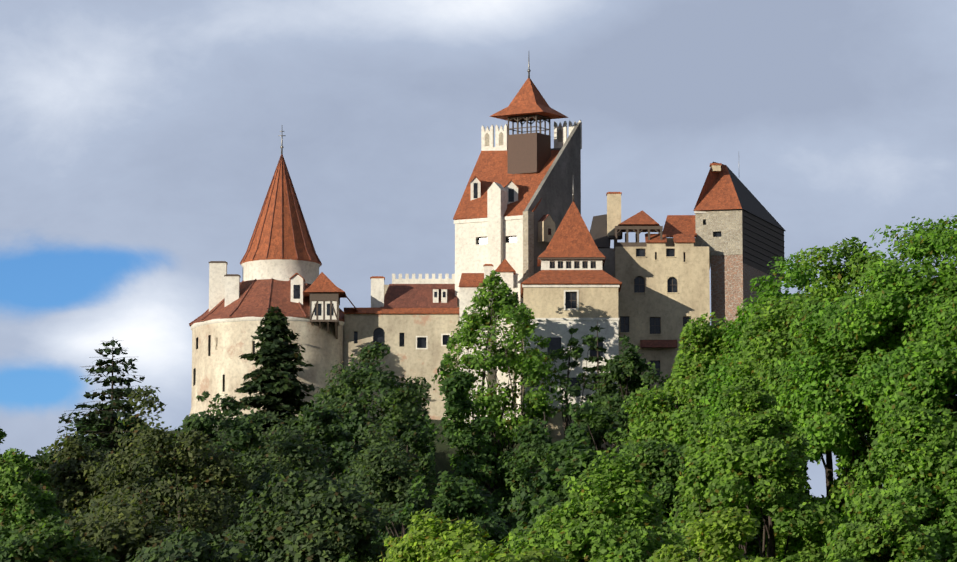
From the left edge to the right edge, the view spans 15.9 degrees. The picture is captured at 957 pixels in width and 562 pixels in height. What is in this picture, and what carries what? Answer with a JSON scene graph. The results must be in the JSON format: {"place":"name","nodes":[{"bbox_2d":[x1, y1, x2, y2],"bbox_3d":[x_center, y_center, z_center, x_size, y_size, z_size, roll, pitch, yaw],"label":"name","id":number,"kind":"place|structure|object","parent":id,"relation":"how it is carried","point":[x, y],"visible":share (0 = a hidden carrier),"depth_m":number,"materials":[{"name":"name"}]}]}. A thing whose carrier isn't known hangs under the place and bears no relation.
{"place":"outdoors","nodes":[
{"label":"outdoors","id":0,"kind":"place"},
{"bbox_2d":[191,321,343,406],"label":"round tower wall","id":1,"kind":"structure","parent":0,"point":[220,367],"depth_m":412.62,"materials":[{"name":"paint"}]},
{"bbox_2d":[189,279,344,326],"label":"roof","id":2,"kind":"structure","parent":1,"relation":"on","point":[254,303],"depth_m":414.87,"materials":[{"name":"tile"}]},
{"bbox_2d":[241,259,320,283],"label":"tower drum","id":3,"kind":"object","parent":2,"relation":"on","point":[285,270],"visible":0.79,"depth_m":418.38,"materials":[{"name":"paint"}]},
{"bbox_2d":[240,157,320,264],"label":"conical roof","id":4,"kind":"structure","parent":3,"relation":"on","point":[275,250],"depth_m":420.55,"materials":[{"name":"tile"}]},
{"bbox_2d":[189,154,343,324],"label":"roof ribs","id":5,"kind":"object","parent":4,"relation":"on","point":[318,259],"visible":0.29,"depth_m":421.24,"materials":[{"name":"tile"}]},
{"bbox_2d":[209,263,492,310],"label":"chimneys","id":6,"kind":"object","parent":2,"relation":"on","point":[222,287],"visible":0.69,"depth_m":417.40,"materials":[{"name":"paint"}]},
{"bbox_2d":[209,261,240,277],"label":"chimney caps","id":7,"kind":"object","parent":6,"relation":"on","point":[227,264],"visible":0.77,"depth_m":419.60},
{"bbox_2d":[190,317,344,329],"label":"cornice","id":8,"kind":"structure","parent":1,"relation":"attached to","point":[224,320],"depth_m":412.34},
{"bbox_2d":[310,292,339,338],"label":"oriel balcony","id":9,"kind":"structure","parent":1,"relation":"attached to","point":[324,296],"depth_m":412.36,"materials":[{"name":"wood"}]},
{"bbox_2d":[303,272,346,297],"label":"turret roof","id":10,"kind":"structure","parent":9,"relation":"on","point":[322,282],"depth_m":413.17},
{"bbox_2d":[311,301,338,320],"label":"balcony panels","id":11,"kind":"object","parent":9,"relation":"attached to","point":[333,316],"visible":0.43,"depth_m":412.29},
{"bbox_2d":[25,418,528,535],"bbox_3d":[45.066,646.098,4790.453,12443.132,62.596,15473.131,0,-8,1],"label":"ground","id":12,"kind":"structure","parent":0,"point":[442,458],"depth_m":400.85,"materials":[{"name":"green plant"}]},
{"bbox_2d":[0,428,26,517],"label":"tree","id":13,"kind":"object","parent":12,"relation":"on","point":[3,434],"visible":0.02,"depth_m":219.79,"materials":[{"name":"green plant"}]},
{"bbox_2d":[0,448,70,545],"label":"tree","id":14,"kind":"object","parent":12,"relation":"on","point":[22,502],"visible":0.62,"depth_m":197.75,"materials":[{"name":"green plant"}]},
{"bbox_2d":[23,446,74,495],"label":"tree","id":15,"kind":"object","parent":12,"relation":"on","point":[40,459],"visible":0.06,"depth_m":372.33,"materials":[{"name":"green plant"}]},
{"bbox_2d":[0,515,118,561],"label":"tree","id":16,"kind":"object","parent":12,"relation":"on","point":[37,547],"visible":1,"depth_m":148.83,"materials":[{"name":"green plant"}]},
{"bbox_2d":[24,431,126,558],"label":"tree","id":17,"kind":"object","parent":12,"relation":"on","point":[76,472],"visible":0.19,"depth_m":223.69,"materials":[{"name":"green plant"}]},
{"bbox_2d":[15,485,186,561],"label":"tree","id":18,"kind":"object","parent":12,"relation":"on","point":[123,534],"visible":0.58,"depth_m":162.06,"materials":[{"name":"green plant"}]},
{"bbox_2d":[47,339,176,523],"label":"tree","id":19,"kind":"object","parent":12,"relation":"on","point":[108,413],"visible":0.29,"depth_m":370.79,"materials":[{"name":"green plant"}]},
{"bbox_2d":[62,416,164,451],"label":"tree","id":20,"kind":"object","parent":12,"relation":"on","point":[92,429],"visible":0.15,"depth_m":389.36,"materials":[{"name":"green plant"}]},
{"bbox_2d":[63,385,273,561],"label":"tree","id":21,"kind":"object","parent":12,"relation":"on","point":[209,511],"visible":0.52,"depth_m":212.37,"materials":[{"name":"green plant"}]},
{"bbox_2d":[126,527,260,561],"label":"tree","id":22,"kind":"object","parent":12,"relation":"on","point":[185,547],"visible":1,"depth_m":127.59,"materials":[{"name":"green plant"}]},
{"bbox_2d":[156,391,271,532],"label":"tree","id":23,"kind":"object","parent":12,"relation":"on","point":[245,437],"visible":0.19,"depth_m":357.15,"materials":[{"name":"green plant"}]},
{"bbox_2d":[231,434,274,473],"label":"tree","id":24,"kind":"object","parent":12,"relation":"on","point":[266,439],"visible":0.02,"depth_m":386.47,"materials":[{"name":"green plant"}]},
{"bbox_2d":[189,400,322,417],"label":"tower base","id":25,"kind":"object","parent":12,"relation":"on","point":[199,408],"visible":0.02,"depth_m":413.38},
{"bbox_2d":[224,306,314,433],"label":"tree","id":26,"kind":"object","parent":12,"relation":"on","point":[275,354],"visible":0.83,"depth_m":403.41,"materials":[{"name":"green plant"}]},
{"bbox_2d":[212,410,375,561],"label":"tree","id":27,"kind":"object","parent":12,"relation":"on","point":[290,450],"visible":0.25,"depth_m":222.29,"materials":[{"name":"green plant"}]},
{"bbox_2d":[211,463,389,561],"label":"tree","id":28,"kind":"object","parent":12,"relation":"on","point":[312,525],"visible":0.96,"depth_m":161.73,"materials":[{"name":"green plant"}]},
{"bbox_2d":[272,395,368,492],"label":"tree","id":29,"kind":"object","parent":12,"relation":"on","point":[344,450],"visible":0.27,"depth_m":353.38,"materials":[{"name":"green plant"}]},
{"bbox_2d":[339,554,355,561],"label":"tree","id":30,"kind":"object","parent":12,"relation":"on","point":[346,557],"visible":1,"depth_m":79.02,"materials":[{"name":"green plant"}]},
{"bbox_2d":[319,423,425,543],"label":"tree","id":31,"kind":"object","parent":12,"relation":"on","point":[383,471],"visible":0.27,"depth_m":236.76,"materials":[{"name":"green plant"}]},
{"bbox_2d":[309,341,446,481],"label":"tree","id":32,"kind":"object","parent":12,"relation":"on","point":[369,377],"visible":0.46,"depth_m":379.61,"materials":[{"name":"green plant"}]},
{"bbox_2d":[344,314,458,419],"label":"castle curtain wall","id":33,"kind":"structure","parent":12,"relation":"on","point":[408,359],"depth_m":415.56,"materials":[{"name":"paint"}]},
{"bbox_2d":[344,307,458,313],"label":"cornice","id":34,"kind":"structure","parent":33,"relation":"on","point":[403,310],"depth_m":416.13,"materials":[{"name":"tile"}]},
{"bbox_2d":[354,328,449,347],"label":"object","id":35,"kind":"object","parent":33,"relation":"in","point":[378,334],"visible":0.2,"depth_m":416.09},
{"bbox_2d":[380,284,456,307],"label":"roof","id":36,"kind":"structure","parent":33,"relation":"on","point":[408,296],"depth_m":418.74,"materials":[{"name":"tile"}]},
{"bbox_2d":[359,385,455,538],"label":"tree","id":37,"kind":"object","parent":12,"relation":"on","point":[400,428],"visible":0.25,"depth_m":349.98,"materials":[{"name":"green plant"}]},
{"bbox_2d":[354,471,508,561],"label":"tree","id":38,"kind":"object","parent":12,"relation":"on","point":[450,497],"visible":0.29,"depth_m":198.16,"materials":[{"name":"green plant"}]},
{"bbox_2d":[378,509,490,561],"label":"tree","id":39,"kind":"object","parent":12,"relation":"on","point":[426,538],"visible":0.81,"depth_m":98.20,"materials":[{"name":"green plant"}]},
{"bbox_2d":[417,371,506,521],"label":"tree","id":40,"kind":"object","parent":12,"relation":"on","point":[453,390],"visible":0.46,"depth_m":368.93,"materials":[{"name":"green plant"}]},
{"bbox_2d":[459,272,512,426],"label":"low castle walls","id":41,"kind":"structure","parent":12,"relation":"on","point":[466,294],"depth_m":411.10,"materials":[{"name":"paint"}]},
{"bbox_2d":[459,259,515,286],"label":"roofs","id":42,"kind":"structure","parent":41,"relation":"on","point":[471,279],"depth_m":412.99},
{"bbox_2d":[453,435,519,502],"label":"tree","id":43,"kind":"object","parent":12,"relation":"on","point":[484,483],"visible":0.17,"depth_m":387.67,"materials":[{"name":"green plant"}]},
{"bbox_2d":[455,219,522,419],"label":"castle keep","id":44,"kind":"structure","parent":12,"relation":"on","point":[470,255],"depth_m":418.01,"materials":[{"name":"white paint"}]},
{"bbox_2d":[454,215,522,223],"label":"wall cornice","id":45,"kind":"structure","parent":44,"relation":"attached to","point":[485,219],"depth_m":418.50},
{"bbox_2d":[487,182,506,417],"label":"chimney shaft","id":46,"kind":"object","parent":44,"relation":"attached to","point":[496,201],"visible":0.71,"depth_m":416.92,"materials":[{"name":"paint"}]},
{"bbox_2d":[453,150,559,219],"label":"roof","id":47,"kind":"structure","parent":44,"relation":"on","point":[490,168],"depth_m":422.92,"materials":[{"name":"tile"}]},
{"bbox_2d":[291,177,517,304],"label":"dormers","id":48,"kind":"object","parent":47,"relation":"on","point":[296,279],"visible":0.27,"depth_m":417.75,"materials":[{"name":"paint"}]},
{"bbox_2d":[289,176,518,281],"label":"castle dormer roofs","id":49,"kind":"structure","parent":48,"relation":"on","point":[470,184],"depth_m":419.50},
{"bbox_2d":[392,120,581,283],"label":"battlements","id":50,"kind":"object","parent":47,"relation":"on","point":[446,280],"depth_m":426.35,"materials":[{"name":"white paint"}]},
{"bbox_2d":[485,129,561,145],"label":"arched niches","id":51,"kind":"object","parent":50,"relation":"attached to","point":[559,135],"visible":0.75,"depth_m":428.79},
{"bbox_2d":[507,132,550,173],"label":"tower base","id":52,"kind":"object","parent":47,"relation":"on","point":[528,152],"visible":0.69,"depth_m":424.03,"materials":[{"name":"wood"}]},
{"bbox_2d":[508,114,550,135],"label":"belfry railing","id":53,"kind":"object","parent":52,"relation":"on","point":[513,119],"visible":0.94,"depth_m":425.19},
{"bbox_2d":[490,78,568,121],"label":"tower roof","id":54,"kind":"structure","parent":47,"relation":"on","point":[528,99],"depth_m":425.12,"materials":[{"name":"tile"}]},
{"bbox_2d":[278,57,573,201],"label":"roof finials","id":55,"kind":"object","parent":54,"relation":"on","point":[282,147],"visible":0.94,"depth_m":424.76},
{"bbox_2d":[431,269,562,521],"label":"tree","id":56,"kind":"object","parent":12,"relation":"on","point":[505,357],"visible":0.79,"depth_m":389.83,"materials":[{"name":"green plant"}]},
{"bbox_2d":[444,539,569,561],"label":"tree","id":57,"kind":"object","parent":12,"relation":"on","point":[542,555],"visible":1,"depth_m":78.19,"materials":[{"name":"green plant"}]},
{"bbox_2d":[488,412,604,535],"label":"tree","id":58,"kind":"object","parent":12,"relation":"on","point":[520,466],"visible":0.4,"depth_m":365.63,"materials":[{"name":"green plant"}]},
{"bbox_2d":[524,122,580,273],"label":"gable wall","id":59,"kind":"structure","parent":12,"relation":"on","point":[554,191],"depth_m":421.48,"materials":[{"name":"paint"}]},
{"bbox_2d":[523,211,533,413],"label":"castle keep pilaster","id":60,"kind":"object","parent":59,"relation":"attached to","point":[528,244],"visible":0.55,"depth_m":415.52,"materials":[{"name":"paint"}]},
{"bbox_2d":[538,215,554,241],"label":"castle keep bay","id":61,"kind":"object","parent":59,"relation":"attached to","point":[545,225],"visible":0.73,"depth_m":417.27,"materials":[{"name":"beige paint"}]},
{"bbox_2d":[504,401,626,555],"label":"tree","id":62,"kind":"object","parent":12,"relation":"on","point":[570,456],"visible":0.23,"depth_m":168.94,"materials":[{"name":"green plant"}]},
{"bbox_2d":[529,326,625,439],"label":"tree","id":63,"kind":"object","parent":12,"relation":"on","point":[575,355],"visible":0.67,"depth_m":391.83,"materials":[{"name":"green plant"}]},
{"bbox_2d":[498,447,698,561],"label":"tree","id":64,"kind":"object","parent":12,"relation":"on","point":[573,528],"visible":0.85,"depth_m":97.58,"materials":[{"name":"green plant"}]},
{"bbox_2d":[582,321,617,470],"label":"tree","id":65,"kind":"object","parent":12,"relation":"on","point":[598,367],"visible":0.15,"depth_m":391.13,"materials":[{"name":"green plant"}]},
{"bbox_2d":[598,248,614,277],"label":"wall","id":66,"kind":"structure","parent":12,"relation":"on","point":[608,267],"depth_m":412.79,"materials":[{"name":"grey paint"}]},
{"bbox_2d":[564,335,663,457],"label":"tree","id":67,"kind":"object","parent":12,"relation":"on","point":[633,366],"visible":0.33,"depth_m":386.42,"materials":[{"name":"green plant"}]},
{"bbox_2d":[615,247,709,447],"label":"castle wall","id":68,"kind":"structure","parent":12,"relation":"on","point":[692,298],"depth_m":409.50,"materials":[{"name":"beige paint"}]},
{"bbox_2d":[614,226,662,247],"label":"loggia","id":69,"kind":"object","parent":68,"relation":"on","point":[627,243],"visible":0.56,"depth_m":410.82,"materials":[{"name":"wood"}]},
{"bbox_2d":[618,210,662,231],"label":"roof","id":70,"kind":"structure","parent":69,"relation":"on","point":[642,218],"depth_m":411.45,"materials":[{"name":"tile"}]},
{"bbox_2d":[620,256,685,377],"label":"castle sill","id":71,"kind":"structure","parent":68,"relation":"attached to","point":[645,293],"depth_m":409.48,"materials":[{"name":"beige paint"}]},
{"bbox_2d":[620,249,690,333],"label":"window frames","id":72,"kind":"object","parent":68,"relation":"attached to","point":[639,284],"visible":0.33,"depth_m":409.96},
{"bbox_2d":[633,275,678,333],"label":"window frames","id":73,"kind":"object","parent":68,"relation":"attached to","point":[645,292],"visible":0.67,"depth_m":409.60,"materials":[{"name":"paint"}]},
{"bbox_2d":[621,249,690,375],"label":"windows","id":74,"kind":"structure","parent":68,"relation":"in","point":[654,325],"depth_m":409.51,"materials":[{"name":"glass"}]},
{"bbox_2d":[640,340,676,347],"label":"awning roof","id":75,"kind":"structure","parent":68,"relation":"attached to","point":[658,343],"depth_m":408.13,"materials":[{"name":"tile"}]},
{"bbox_2d":[647,238,695,248],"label":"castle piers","id":76,"kind":"structure","parent":68,"relation":"on","point":[670,242],"depth_m":410.35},
{"bbox_2d":[645,234,694,242],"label":"castle caps","id":77,"kind":"object","parent":76,"relation":"on","point":[680,238],"visible":1,"depth_m":410.99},
{"bbox_2d":[662,215,696,236],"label":"roof","id":78,"kind":"structure","parent":68,"relation":"on","point":[679,224],"depth_m":414.36,"materials":[{"name":"tile"}]},
{"bbox_2d":[657,374,669,389],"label":"tree","id":79,"kind":"object","parent":12,"relation":"on","point":[661,384],"depth_m":385.97,"materials":[{"name":"green plant"}]},
{"bbox_2d":[619,324,709,460],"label":"tree","id":80,"kind":"object","parent":12,"relation":"on","point":[683,404],"depth_m":161.03,"materials":[{"name":"green plant"}]},
{"bbox_2d":[588,437,749,559],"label":"tree","id":81,"kind":"object","parent":12,"relation":"on","point":[660,465],"visible":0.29,"depth_m":142.64,"materials":[{"name":"green plant"}]},
{"bbox_2d":[645,506,782,561],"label":"tree","id":82,"kind":"object","parent":12,"relation":"on","point":[717,537],"visible":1,"depth_m":88.45,"materials":[{"name":"green plant"}]},
{"bbox_2d":[614,312,821,525],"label":"tree","id":83,"kind":"object","parent":12,"relation":"on","point":[656,417],"visible":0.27,"depth_m":157.35,"materials":[{"name":"green plant"}]},
{"bbox_2d":[711,254,780,328],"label":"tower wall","id":84,"kind":"structure","parent":12,"relation":"on","point":[732,276],"depth_m":411.27,"materials":[{"name":"stone"}]},
{"bbox_2d":[742,210,784,278],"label":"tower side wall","id":85,"kind":"structure","parent":84,"relation":"attached to","point":[759,243],"depth_m":418.70,"materials":[{"name":"wood"}]},
{"bbox_2d":[742,215,784,273],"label":"castle planks","id":86,"kind":"object","parent":85,"relation":"attached to","point":[762,242],"visible":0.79,"depth_m":418.37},
{"bbox_2d":[666,375,838,561],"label":"tree","id":87,"kind":"object","parent":12,"relation":"on","point":[730,457],"visible":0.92,"depth_m":132.43,"materials":[{"name":"green plant"}]},
{"bbox_2d":[664,252,867,526],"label":"tree","id":88,"kind":"object","parent":12,"relation":"on","point":[798,276],"visible":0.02,"depth_m":154.14,"materials":[{"name":"green plant"}]},
{"bbox_2d":[694,288,886,559],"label":"tree","id":89,"kind":"object","parent":12,"relation":"on","point":[758,339],"visible":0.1,"depth_m":148.51,"materials":[{"name":"green plant"}]},
{"bbox_2d":[740,237,956,558],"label":"tree","id":90,"kind":"object","parent":12,"relation":"on","point":[834,275],"visible":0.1,"depth_m":146.73,"materials":[{"name":"green plant"}]},
{"bbox_2d":[753,216,956,555],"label":"tree","id":91,"kind":"object","parent":12,"relation":"on","point":[848,318],"visible":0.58,"depth_m":142.57,"materials":[{"name":"green plant"}]},
{"bbox_2d":[825,500,941,561],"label":"tree","id":92,"kind":"object","parent":12,"relation":"on","point":[893,537],"visible":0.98,"depth_m":93.22,"materials":[{"name":"green plant"}]},
{"bbox_2d":[821,401,956,561],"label":"tree","id":93,"kind":"object","parent":12,"relation":"on","point":[918,445],"visible":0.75,"depth_m":127.37,"materials":[{"name":"green plant"}]},
{"bbox_2d":[865,215,956,523],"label":"tree","id":94,"kind":"object","parent":12,"relation":"on","point":[899,397],"visible":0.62,"depth_m":139.66,"materials":[{"name":"green plant"}]},
{"bbox_2d":[293,183,513,298],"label":"dormer windows","id":95,"kind":"structure","parent":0,"point":[296,291],"depth_m":419.36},
{"bbox_2d":[0,0,956,497],"label":"sky","id":96,"kind":"structure","parent":0,"point":[140,142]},
{"bbox_2d":[432,214,553,288],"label":"dormer roofs","id":97,"kind":"structure","parent":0,"point":[544,217],"depth_m":417.72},
{"bbox_2d":[477,236,517,305],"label":"windows","id":98,"kind":"structure","parent":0,"point":[481,240],"depth_m":417.40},
{"bbox_2d":[416,287,579,348],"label":"window frames","id":99,"kind":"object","parent":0,"point":[577,291],"visible":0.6,"depth_m":402.64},
{"bbox_2d":[370,163,721,279],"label":"chimney caps","id":100,"kind":"object","parent":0,"point":[606,195],"visible":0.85,"depth_m":417.34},
{"bbox_2d":[524,287,618,472],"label":"castle tower","id":101,"kind":"structure","parent":0,"point":[548,302],"depth_m":402.38,"materials":[{"name":"paint"}]},
{"bbox_2d":[565,292,576,308],"bbox_3d":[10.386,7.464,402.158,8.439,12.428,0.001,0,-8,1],"label":"window","id":102,"kind":"structure","parent":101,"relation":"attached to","point":[570,296],"depth_m":402.88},
{"bbox_2d":[521,270,621,297],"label":"lower skirt roof","id":103,"kind":"structure","parent":101,"relation":"on","point":[571,277],"depth_m":403.57,"materials":[{"name":"tile"}]},
{"bbox_2d":[541,259,601,269],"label":"wall","id":104,"kind":"structure","parent":103,"relation":"on","point":[545,264],"depth_m":405.60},
{"bbox_2d":[537,202,605,265],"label":"roof","id":105,"kind":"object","parent":104,"relation":"on","point":[572,237],"visible":0.72,"depth_m":406.87,"materials":[{"name":"tile"}]},
{"bbox_2d":[538,257,604,258],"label":"roof eave","id":106,"kind":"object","parent":105,"relation":"attached to","point":[571,257],"depth_m":405.25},
{"bbox_2d":[550,261,595,267],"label":"windows","id":107,"kind":"structure","parent":104,"relation":"in","point":[584,264],"depth_m":405.79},
{"bbox_2d":[524,320,618,407],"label":"castle tower","id":108,"kind":"structure","parent":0,"point":[561,328],"depth_m":401.79,"materials":[{"name":"paint"}]},
{"bbox_2d":[531,337,602,396],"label":"windows","id":109,"kind":"structure","parent":108,"relation":"in","point":[554,343],"depth_m":401.68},
{"bbox_2d":[590,214,622,247],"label":"castle shingle roofs","id":110,"kind":"structure","parent":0,"point":[598,232],"depth_m":415.36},
{"bbox_2d":[522,211,705,319],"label":"cornices","id":111,"kind":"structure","parent":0,"point":[573,285],"depth_m":402.54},
{"bbox_2d":[607,165,720,239],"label":"chimneys","id":112,"kind":"object","parent":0,"point":[613,210],"visible":0.75,"depth_m":415.06,"materials":[{"name":"paint"}]},
{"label":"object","id":113,"kind":"object","parent":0,"visible":0},
{"bbox_2d":[695,209,742,254],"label":"tower wall","id":114,"kind":"structure","parent":113,"relation":"attached to","point":[727,224],"depth_m":412.12,"materials":[{"name":"stone"}]},
{"bbox_2d":[693,162,785,230],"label":"roof","id":115,"kind":"structure","parent":114,"relation":"on","point":[718,191],"depth_m":416.28,"materials":[{"name":"tile"}]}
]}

